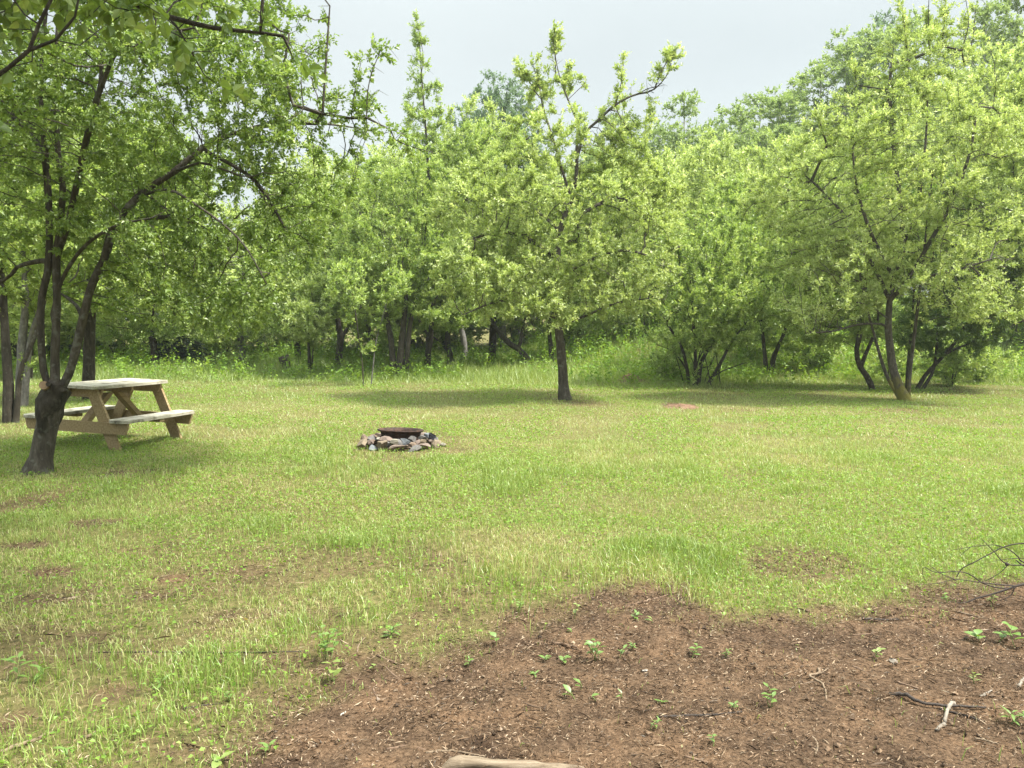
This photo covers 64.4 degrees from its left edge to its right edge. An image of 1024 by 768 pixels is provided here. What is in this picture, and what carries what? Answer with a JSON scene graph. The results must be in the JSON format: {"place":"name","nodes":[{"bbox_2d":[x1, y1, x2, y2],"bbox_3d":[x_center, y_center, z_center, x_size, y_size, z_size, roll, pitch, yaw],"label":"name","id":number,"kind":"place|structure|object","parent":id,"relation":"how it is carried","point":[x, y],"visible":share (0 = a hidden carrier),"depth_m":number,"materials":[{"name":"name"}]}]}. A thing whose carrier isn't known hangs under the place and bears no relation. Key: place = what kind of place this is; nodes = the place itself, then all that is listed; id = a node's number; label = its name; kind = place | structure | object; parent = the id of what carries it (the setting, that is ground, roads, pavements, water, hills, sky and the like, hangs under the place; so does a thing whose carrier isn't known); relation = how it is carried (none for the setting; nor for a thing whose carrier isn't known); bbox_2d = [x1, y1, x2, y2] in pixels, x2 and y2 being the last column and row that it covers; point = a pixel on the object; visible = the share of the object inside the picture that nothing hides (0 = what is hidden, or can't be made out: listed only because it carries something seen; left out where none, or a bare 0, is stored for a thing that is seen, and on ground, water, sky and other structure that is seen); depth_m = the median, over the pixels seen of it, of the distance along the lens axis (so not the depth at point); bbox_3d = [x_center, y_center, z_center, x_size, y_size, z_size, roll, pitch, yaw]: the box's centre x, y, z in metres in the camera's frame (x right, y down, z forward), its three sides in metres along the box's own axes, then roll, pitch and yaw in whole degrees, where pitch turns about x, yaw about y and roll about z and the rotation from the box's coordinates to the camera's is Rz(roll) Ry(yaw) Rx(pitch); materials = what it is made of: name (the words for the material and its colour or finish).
{"place":"outdoors","nodes":[
{"label":"outdoors","id":0,"kind":"place"},
{"bbox_2d":[0,305,1023,767],"bbox_3d":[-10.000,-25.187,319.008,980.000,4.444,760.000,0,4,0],"label":"ground","id":1,"kind":"structure","parent":0,"point":[422,735],"depth_m":4.18,"materials":[{"name":"green plant"}]},
{"bbox_2d":[1,651,34,684],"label":"seedling","id":2,"kind":"object","parent":1,"relation":"on","point":[9,659],"visible":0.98,"depth_m":3.52,"materials":[{"name":"green plant"}]},
{"bbox_2d":[11,310,82,359],"bbox_3d":[-16.312,-1.549,27.935,2.666,2.703,2.545,-1,4,-7],"label":"shrub","id":3,"kind":"object","parent":1,"relation":"on","point":[62,342],"visible":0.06,"depth_m":28.04,"materials":[{"name":"green plant"}]},
{"bbox_2d":[0,118,106,378],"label":"tree","id":4,"kind":"object","parent":1,"relation":"on","point":[15,315],"visible":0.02,"depth_m":21.75,"materials":[{"name":"green plant"}]},
{"bbox_2d":[0,200,110,364],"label":"broadleaf tree","id":5,"kind":"object","parent":1,"relation":"on","point":[64,317],"visible":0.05,"depth_m":26.11,"materials":[{"name":"green plant"}]},
{"bbox_2d":[0,79,117,423],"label":"twin stem tree","id":6,"kind":"object","parent":1,"relation":"on","point":[10,409],"visible":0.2,"depth_m":12.23,"materials":[{"name":"green plant"}]},
{"bbox_2d":[2,137,139,406],"bbox_3d":[-8.527,-2.096,14.700,3.377,5.187,2.672,0,4,0],"label":"grey barked tree","id":7,"kind":"object","parent":1,"relation":"on","point":[27,306],"visible":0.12,"depth_m":14.71,"materials":[{"name":"green plant"}]},
{"bbox_2d":[0,101,195,399],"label":"straight trunk tree","id":8,"kind":"object","parent":1,"relation":"on","point":[89,368],"visible":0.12,"depth_m":15.66,"materials":[{"name":"green plant"}]},
{"bbox_2d":[23,378,193,451],"bbox_3d":[-5.086,0.364,10.362,1.460,0.786,1.406,3,4,13],"label":"picnic table","id":9,"kind":"object","parent":1,"relation":"on","point":[112,423],"visible":0.9,"depth_m":10.14,"materials":[{"name":"brown wood"}]},
{"bbox_2d":[95,311,157,355],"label":"shrub","id":10,"kind":"object","parent":1,"relation":"on","point":[127,322],"visible":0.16,"depth_m":30.73,"materials":[{"name":"green plant"}]},
{"bbox_2d":[67,121,230,367],"bbox_3d":[-11.213,-4.163,24.846,5.144,7.779,4.350,0,4,0],"label":"tree","id":11,"kind":"object","parent":1,"relation":"on","point":[113,332],"visible":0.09,"depth_m":24.72,"materials":[{"name":"green plant"}]},
{"bbox_2d":[127,308,191,359],"bbox_3d":[-12.470,-1.542,28.962,2.333,2.478,2.444,-2,5,-30],"label":"shrub","id":12,"kind":"object","parent":1,"relation":"on","point":[141,342],"visible":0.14,"depth_m":28.76,"materials":[{"name":"green plant"}]},
{"bbox_2d":[0,0,327,145],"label":"overhanging tree","id":13,"kind":"object","parent":1,"relation":"on","point":[16,13],"visible":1,"depth_m":4.16,"materials":[{"name":"green plant"}]},
{"bbox_2d":[146,335,227,365],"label":"shrub","id":14,"kind":"object","parent":1,"relation":"on","point":[183,353],"visible":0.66,"depth_m":25.78,"materials":[{"name":"green plant"}]},
{"bbox_2d":[133,159,253,346],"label":"broadleaf tree","id":15,"kind":"object","parent":1,"relation":"on","point":[226,211],"visible":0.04,"depth_m":31.78,"materials":[{"name":"green plant"}]},
{"bbox_2d":[98,651,301,652],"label":"twig","id":16,"kind":"object","parent":1,"relation":"on","point":[198,652],"visible":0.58,"depth_m":3.83,"materials":[{"name":"brown wood"}]},
{"bbox_2d":[0,0,432,475],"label":"fruit tree","id":17,"kind":"object","parent":1,"relation":"on","point":[28,113],"visible":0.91,"depth_m":8.03,"materials":[{"name":"green plant"}]},
{"bbox_2d":[191,325,259,358],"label":"shrub","id":18,"kind":"object","parent":1,"relation":"on","point":[217,345],"visible":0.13,"depth_m":30.57,"materials":[{"name":"green plant"}]},
{"bbox_2d":[172,220,302,364],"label":"tree","id":19,"kind":"object","parent":1,"relation":"on","point":[274,327],"visible":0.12,"depth_m":25.46,"materials":[{"name":"green plant"}]},
{"bbox_2d":[246,308,289,353],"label":"shrub","id":20,"kind":"object","parent":1,"relation":"on","point":[277,342],"visible":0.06,"depth_m":32.76,"materials":[{"name":"green plant"}]},
{"bbox_2d":[225,160,342,329],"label":"broadleaf tree","id":21,"kind":"object","parent":1,"relation":"on","point":[251,212],"visible":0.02,"depth_m":34.58,"materials":[{"name":"green plant"}]},
{"bbox_2d":[243,145,366,361],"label":"tree","id":22,"kind":"object","parent":1,"relation":"on","point":[306,160],"visible":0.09,"depth_m":26.88,"materials":[{"name":"green plant"}]},
{"bbox_2d":[258,140,361,343],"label":"broadleaf tree","id":23,"kind":"object","parent":1,"relation":"on","point":[305,144],"visible":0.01,"depth_m":35.93,"materials":[{"name":"green plant"}]},
{"bbox_2d":[281,271,343,375],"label":"young sapling","id":24,"kind":"object","parent":1,"relation":"on","point":[307,320],"visible":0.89,"depth_m":22.26,"materials":[{"name":"green plant"}]},
{"bbox_2d":[311,624,342,661],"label":"seedling","id":25,"kind":"object","parent":1,"relation":"on","point":[324,645],"visible":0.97,"depth_m":3.75,"materials":[{"name":"green plant"}]},
{"bbox_2d":[303,319,364,355],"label":"shrub","id":26,"kind":"object","parent":1,"relation":"on","point":[332,336],"visible":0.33,"depth_m":30.75,"materials":[{"name":"green plant"}]},
{"bbox_2d":[281,183,414,368],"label":"dense tree","id":27,"kind":"object","parent":1,"relation":"on","point":[320,263],"visible":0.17,"depth_m":23.52,"materials":[{"name":"green plant"}]},
{"bbox_2d":[324,255,373,385],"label":"pole sapling","id":28,"kind":"object","parent":1,"relation":"on","point":[347,280],"visible":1,"depth_m":19.39,"materials":[{"name":"green plant"}]},
{"bbox_2d":[311,143,424,358],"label":"tree","id":29,"kind":"object","parent":1,"relation":"on","point":[367,327],"visible":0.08,"depth_m":26.73,"materials":[{"name":"green plant"}]},
{"bbox_2d":[347,301,419,356],"bbox_3d":[-5.011,-1.799,30.934,2.545,2.703,2.666,2,5,23],"label":"shrub","id":30,"kind":"object","parent":1,"relation":"on","point":[382,339],"visible":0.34,"depth_m":30.48,"materials":[{"name":"green plant"}]},
{"bbox_2d":[365,255,414,383],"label":"leaning sapling","id":31,"kind":"object","parent":1,"relation":"on","point":[399,285],"visible":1,"depth_m":19.69,"materials":[{"name":"green plant"}]},
{"bbox_2d":[363,130,419,323],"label":"broadleaf tree","id":32,"kind":"object","parent":1,"relation":"on","point":[397,148],"visible":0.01,"depth_m":37.03,"materials":[{"name":"green plant"}]},
{"bbox_2d":[322,144,477,376],"bbox_3d":[-2.918,-3.251,22.187,4.454,6.368,3.412,0,4,0],"label":"clump tree","id":33,"kind":"object","parent":1,"relation":"on","point":[373,251],"visible":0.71,"depth_m":21.85,"materials":[{"name":"green plant"}]},
{"bbox_2d":[377,427,423,444],"bbox_3d":[-1.386,0.658,10.140,0.576,0.229,0.576,0,4,0],"label":"fire ring","id":34,"kind":"object","parent":1,"relation":"on","point":[398,432],"visible":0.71,"depth_m":9.95,"materials":[{"name":"metal"}]},
{"bbox_2d":[382,307,453,353],"bbox_3d":[-3.841,-2.087,32.963,2.888,2.928,2.757,1,5,16],"label":"shrub","id":35,"kind":"object","parent":1,"relation":"on","point":[416,345],"visible":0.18,"depth_m":32.76,"materials":[{"name":"green plant"}]},
{"bbox_2d":[384,7,465,350],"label":"spire tree","id":36,"kind":"object","parent":1,"relation":"on","point":[420,40],"visible":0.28,"depth_m":25.79,"materials":[{"name":"green plant"}]},
{"bbox_2d":[375,195,498,368],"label":"stout tree","id":37,"kind":"object","parent":1,"relation":"on","point":[460,323],"visible":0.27,"depth_m":22.71,"materials":[{"name":"green plant"}]},
{"bbox_2d":[411,184,507,364],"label":"crooked tree","id":38,"kind":"object","parent":1,"relation":"on","point":[447,338],"visible":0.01,"depth_m":24.88,"materials":[{"name":"green plant"}]},
{"bbox_2d":[433,317,488,352],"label":"shrub","id":39,"kind":"object","parent":1,"relation":"on","point":[457,339],"visible":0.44,"depth_m":32.52,"materials":[{"name":"green plant"}]},
{"bbox_2d":[420,91,511,359],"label":"tree","id":40,"kind":"object","parent":1,"relation":"on","point":[447,129],"visible":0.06,"depth_m":28.03,"materials":[{"name":"green plant"}]},
{"bbox_2d":[442,102,504,342],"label":"broadleaf tree","id":41,"kind":"object","parent":1,"relation":"on","point":[460,122],"visible":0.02,"depth_m":40.61,"materials":[{"name":"green plant"}]},
{"bbox_2d":[428,113,550,365],"bbox_3d":[-0.683,-4.417,25.687,4.084,8.148,3.570,0,4,0],"label":"brown trunk tree","id":42,"kind":"object","parent":1,"relation":"on","point":[473,146],"visible":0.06,"depth_m":25.18,"materials":[{"name":"green plant"}]},
{"bbox_2d":[439,233,544,352],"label":"broadleaf tree","id":43,"kind":"object","parent":1,"relation":"on","point":[503,328],"depth_m":32.85,"materials":[{"name":"green plant"}]},
{"bbox_2d":[449,68,540,333],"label":"broadleaf tree","id":44,"kind":"object","parent":1,"relation":"on","point":[495,94],"visible":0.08,"depth_m":38.53,"materials":[{"name":"green plant"}]},
{"bbox_2d":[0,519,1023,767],"bbox_3d":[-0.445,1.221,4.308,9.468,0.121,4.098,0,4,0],"label":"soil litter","id":45,"kind":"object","parent":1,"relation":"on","point":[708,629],"visible":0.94,"depth_m":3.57,"materials":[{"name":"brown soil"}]},
{"bbox_2d":[0,307,1023,386],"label":"undergrowth","id":46,"kind":"object","parent":1,"relation":"on","point":[147,356],"visible":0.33,"depth_m":23.42,"materials":[{"name":"green plant"}]},
{"bbox_2d":[442,755,583,767],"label":"driftwood stick","id":47,"kind":"object","parent":1,"relation":"on","point":[463,761],"visible":0.98,"depth_m":2.83,"materials":[{"name":"brown wood"}]},
{"bbox_2d":[485,315,542,347],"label":"shrub","id":48,"kind":"object","parent":1,"relation":"on","point":[511,331],"visible":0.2,"depth_m":33.58,"materials":[{"name":"green plant"}]},
{"bbox_2d":[453,218,591,368],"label":"bowed tree","id":49,"kind":"object","parent":1,"relation":"on","point":[509,343],"visible":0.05,"depth_m":24.88,"materials":[{"name":"green plant"}]},
{"bbox_2d":[492,84,552,334],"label":"broadleaf tree","id":50,"kind":"object","parent":1,"relation":"on","point":[520,102],"visible":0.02,"depth_m":39.92,"materials":[{"name":"green plant"}]},
{"bbox_2d":[426,19,691,400],"bbox_3d":[0.965,-3.278,15.819,5.340,7.415,4.141,0,4,0],"label":"clearing tree","id":51,"kind":"object","parent":1,"relation":"on","point":[520,250],"visible":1,"depth_m":15.35,"materials":[{"name":"green plant"}]},
{"bbox_2d":[519,167,601,336],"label":"broadleaf tree","id":52,"kind":"object","parent":1,"relation":"on","point":[543,181],"visible":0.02,"depth_m":33.87,"materials":[{"name":"green plant"}]},
{"bbox_2d":[511,189,620,362],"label":"thin dark tree","id":53,"kind":"object","parent":1,"relation":"on","point":[538,325],"visible":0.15,"depth_m":25.11,"materials":[{"name":"green plant"}]},
{"bbox_2d":[551,302,599,345],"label":"shrub","id":54,"kind":"object","parent":1,"relation":"on","point":[577,331],"visible":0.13,"depth_m":28.54,"materials":[{"name":"green plant"}]},
{"bbox_2d":[584,638,603,660],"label":"seedling","id":55,"kind":"object","parent":1,"relation":"on","point":[589,643],"visible":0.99,"depth_m":3.76,"materials":[{"name":"green plant"}]},
{"bbox_2d":[550,147,652,245],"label":"aspen tree","id":56,"kind":"object","parent":1,"relation":"on","point":[592,157],"visible":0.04,"depth_m":33.31,"materials":[{"name":"green plant"}]},
{"bbox_2d":[579,111,664,299],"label":"aspen tree","id":57,"kind":"object","parent":1,"relation":"on","point":[634,150],"visible":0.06,"depth_m":36.70,"materials":[{"name":"green plant"}]},
{"bbox_2d":[582,146,708,337],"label":"tree","id":58,"kind":"object","parent":1,"relation":"on","point":[656,232],"visible":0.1,"depth_m":26.46,"materials":[{"name":"green plant"}]},
{"bbox_2d":[605,142,723,290],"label":"broadleaf tree","id":59,"kind":"object","parent":1,"relation":"on","point":[671,153],"visible":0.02,"depth_m":31.74,"materials":[{"name":"green plant"}]},
{"bbox_2d":[646,346,686,379],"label":"shrub","id":60,"kind":"object","parent":1,"relation":"on","point":[658,358],"visible":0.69,"depth_m":20.90,"materials":[{"name":"green plant"}]},
{"bbox_2d":[643,88,731,173],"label":"aspen tree","id":61,"kind":"object","parent":1,"relation":"on","point":[689,134],"visible":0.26,"depth_m":36.71,"materials":[{"name":"green plant"}]},
{"bbox_2d":[616,204,788,385],"bbox_3d":[4.484,-1.997,19.442,3.874,4.584,3.771,3,6,38],"label":"thicket tree","id":62,"kind":"object","parent":1,"relation":"on","point":[713,322],"visible":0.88,"depth_m":19.02,"materials":[{"name":"green plant"}]},
{"bbox_2d":[658,122,782,298],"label":"tree","id":63,"kind":"object","parent":1,"relation":"on","point":[707,155],"visible":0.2,"depth_m":27.06,"materials":[{"name":"green plant"}]},
{"bbox_2d":[688,138,775,269],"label":"broadleaf tree","id":64,"kind":"object","parent":1,"relation":"on","point":[729,165],"visible":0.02,"depth_m":33.07,"materials":[{"name":"green plant"}]},
{"bbox_2d":[692,102,773,206],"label":"aspen tree","id":65,"kind":"object","parent":1,"relation":"on","point":[739,140],"visible":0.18,"depth_m":35.74,"materials":[{"name":"green plant"}]},
{"bbox_2d":[713,90,787,154],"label":"aspen tree","id":66,"kind":"object","parent":1,"relation":"on","point":[749,100],"visible":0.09,"depth_m":39.01,"materials":[{"name":"green plant"}]},
{"bbox_2d":[729,311,780,357],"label":"shrub","id":67,"kind":"object","parent":1,"relation":"on","point":[750,350],"visible":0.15,"depth_m":23.66,"materials":[{"name":"green plant"}]},
{"bbox_2d":[695,169,840,375],"bbox_3d":[6.885,-2.899,21.811,3.830,5.610,3.257,0,4,0],"label":"leafy tree","id":68,"kind":"object","parent":1,"relation":"on","point":[763,333],"visible":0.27,"depth_m":21.58,"materials":[{"name":"green plant"}]},
{"bbox_2d":[741,123,813,185],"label":"aspen tree","id":69,"kind":"object","parent":1,"relation":"on","point":[796,130],"visible":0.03,"depth_m":34.85,"materials":[{"name":"green plant"}]},
{"bbox_2d":[715,127,840,284],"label":"tree","id":70,"kind":"object","parent":1,"relation":"on","point":[771,160],"visible":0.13,"depth_m":26.30,"materials":[{"name":"green plant"}]},
{"bbox_2d":[742,84,815,188],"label":"aspen tree","id":71,"kind":"object","parent":1,"relation":"on","point":[779,105],"visible":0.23,"depth_m":35.99,"materials":[{"name":"green plant"}]},
{"bbox_2d":[757,82,814,139],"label":"aspen tree","id":72,"kind":"object","parent":1,"relation":"on","point":[792,107],"visible":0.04,"depth_m":39.06,"materials":[{"name":"green plant"}]},
{"bbox_2d":[774,50,846,207],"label":"aspen tree","id":73,"kind":"object","parent":1,"relation":"on","point":[820,77],"visible":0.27,"depth_m":36.71,"materials":[{"name":"green plant"}]},
{"bbox_2d":[786,332,847,371],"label":"shrub","id":74,"kind":"object","parent":1,"relation":"on","point":[806,357],"visible":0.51,"depth_m":22.38,"materials":[{"name":"green plant"}]},
{"bbox_2d":[760,136,874,270],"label":"tree","id":75,"kind":"object","parent":1,"relation":"on","point":[836,167],"visible":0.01,"depth_m":28.10,"materials":[{"name":"green plant"}]},
{"bbox_2d":[800,25,882,153],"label":"aspen tree","id":76,"kind":"object","parent":1,"relation":"on","point":[847,77],"visible":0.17,"depth_m":37.61,"materials":[{"name":"green plant"}]},
{"bbox_2d":[773,142,934,389],"bbox_3d":[7.535,-2.608,18.432,3.643,5.686,3.104,0,4,0],"label":"curved trunk tree","id":77,"kind":"object","parent":1,"relation":"on","point":[856,335],"visible":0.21,"depth_m":18.31,"materials":[{"name":"green plant"}]},
{"bbox_2d":[831,264,898,331],"bbox_3d":[11.390,-2.589,26.907,2.666,2.703,2.545,-4,6,-43],"label":"shrub","id":78,"kind":"object","parent":1,"relation":"on","point":[843,316],"visible":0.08,"depth_m":26.49,"materials":[{"name":"green plant"}]},
{"bbox_2d":[823,19,912,165],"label":"aspen tree","id":79,"kind":"object","parent":1,"relation":"on","point":[856,46],"visible":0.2,"depth_m":36.53,"materials":[{"name":"green plant"}]},
{"bbox_2d":[735,0,1023,401],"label":"leaning tree","id":80,"kind":"object","parent":1,"relation":"on","point":[831,241],"visible":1,"depth_m":15.10,"materials":[{"name":"green plant"}]},
{"bbox_2d":[827,7,937,145],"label":"broadleaf tree","id":81,"kind":"object","parent":1,"relation":"on","point":[878,21],"visible":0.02,"depth_m":39.72,"materials":[{"name":"green plant"}]},
{"bbox_2d":[861,338,919,381],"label":"shrub","id":82,"kind":"object","parent":1,"relation":"on","point":[901,357],"visible":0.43,"depth_m":20.40,"materials":[{"name":"green plant"}]},
{"bbox_2d":[866,290,932,344],"bbox_3d":[11.814,-1.793,24.923,2.222,2.252,2.121,4,6,39],"label":"shrub","id":83,"kind":"object","parent":1,"relation":"on","point":[899,308],"visible":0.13,"depth_m":24.79,"materials":[{"name":"green plant"}]},
{"bbox_2d":[858,4,951,297],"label":"aspen tree","id":84,"kind":"object","parent":1,"relation":"on","point":[913,25],"visible":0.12,"depth_m":35.55,"materials":[{"name":"green plant"}]},
{"bbox_2d":[889,691,986,721],"bbox_3d":[1.726,1.298,3.289,0.362,0.037,0.129,2,5,20],"label":"twig","id":85,"kind":"object","parent":1,"relation":"on","point":[908,695],"visible":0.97,"depth_m":3.28,"materials":[{"name":"black wood"}]},
{"bbox_2d":[879,164,1023,389],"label":"shaded tree","id":86,"kind":"object","parent":1,"relation":"on","point":[977,340],"visible":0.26,"depth_m":18.01,"materials":[{"name":"green plant"}]},
{"bbox_2d":[881,36,1023,236],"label":"broadleaf tree","id":87,"kind":"object","parent":1,"relation":"on","point":[947,104],"visible":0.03,"depth_m":30.37,"materials":[{"name":"green plant"}]},
{"bbox_2d":[914,334,991,385],"bbox_3d":[10.597,-0.509,19.620,1.485,1.577,1.555,-1,5,-12],"label":"shrub","id":88,"kind":"object","parent":1,"relation":"on","point":[958,365],"visible":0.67,"depth_m":19.43,"materials":[{"name":"green plant"}]},
{"bbox_2d":[891,19,1023,219],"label":"broadleaf tree","id":89,"kind":"object","parent":1,"relation":"on","point":[1006,60],"visible":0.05,"depth_m":29.80,"materials":[{"name":"green plant"}]},
{"bbox_2d":[933,28,985,85],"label":"aspen tree","id":90,"kind":"object","parent":1,"relation":"on","point":[955,43],"visible":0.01,"depth_m":40.74,"materials":[{"name":"green plant"}]},
{"bbox_2d":[910,79,1023,338],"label":"tree","id":91,"kind":"object","parent":1,"relation":"on","point":[972,93],"visible":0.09,"depth_m":25.17,"materials":[{"name":"green plant"}]},
{"bbox_2d":[917,540,1023,603],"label":"dead branch","id":92,"kind":"object","parent":1,"relation":"on","point":[1013,587],"visible":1,"depth_m":4.45,"materials":[{"name":"brown wood"}]},
{"bbox_2d":[935,0,1023,128],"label":"aspen tree","id":93,"kind":"object","parent":1,"relation":"on","point":[984,14],"visible":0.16,"depth_m":32.83,"materials":[{"name":"green plant"}]},
{"bbox_2d":[946,327,1022,382],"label":"shrub","id":94,"kind":"object","parent":1,"relation":"on","point":[994,354],"visible":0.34,"depth_m":20.22,"materials":[{"name":"green plant"}]},
{"bbox_2d":[950,0,1023,95],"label":"aspen tree","id":95,"kind":"object","parent":1,"relation":"on","point":[1011,24],"visible":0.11,"depth_m":33.40,"materials":[{"name":"green plant"}]},
{"bbox_2d":[957,60,1023,331],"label":"edge tree","id":96,"kind":"object","parent":1,"relation":"on","point":[1008,170],"visible":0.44,"depth_m":17.52,"materials":[{"name":"green plant"}]},
{"bbox_2d":[989,280,1023,349],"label":"shrub","id":97,"kind":"object","parent":1,"relation":"on","point":[1014,334],"visible":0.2,"depth_m":25.03,"materials":[{"name":"green plant"}]},
{"bbox_2d":[0,315,1023,767],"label":"grass","id":98,"kind":"structure","parent":0,"point":[500,373],"depth_m":7.14,"materials":[{"name":"green plant"}]},
{"bbox_2d":[0,0,1023,318],"label":"sky","id":99,"kind":"structure","parent":0,"point":[734,48],"materials":[{"name":"white"}]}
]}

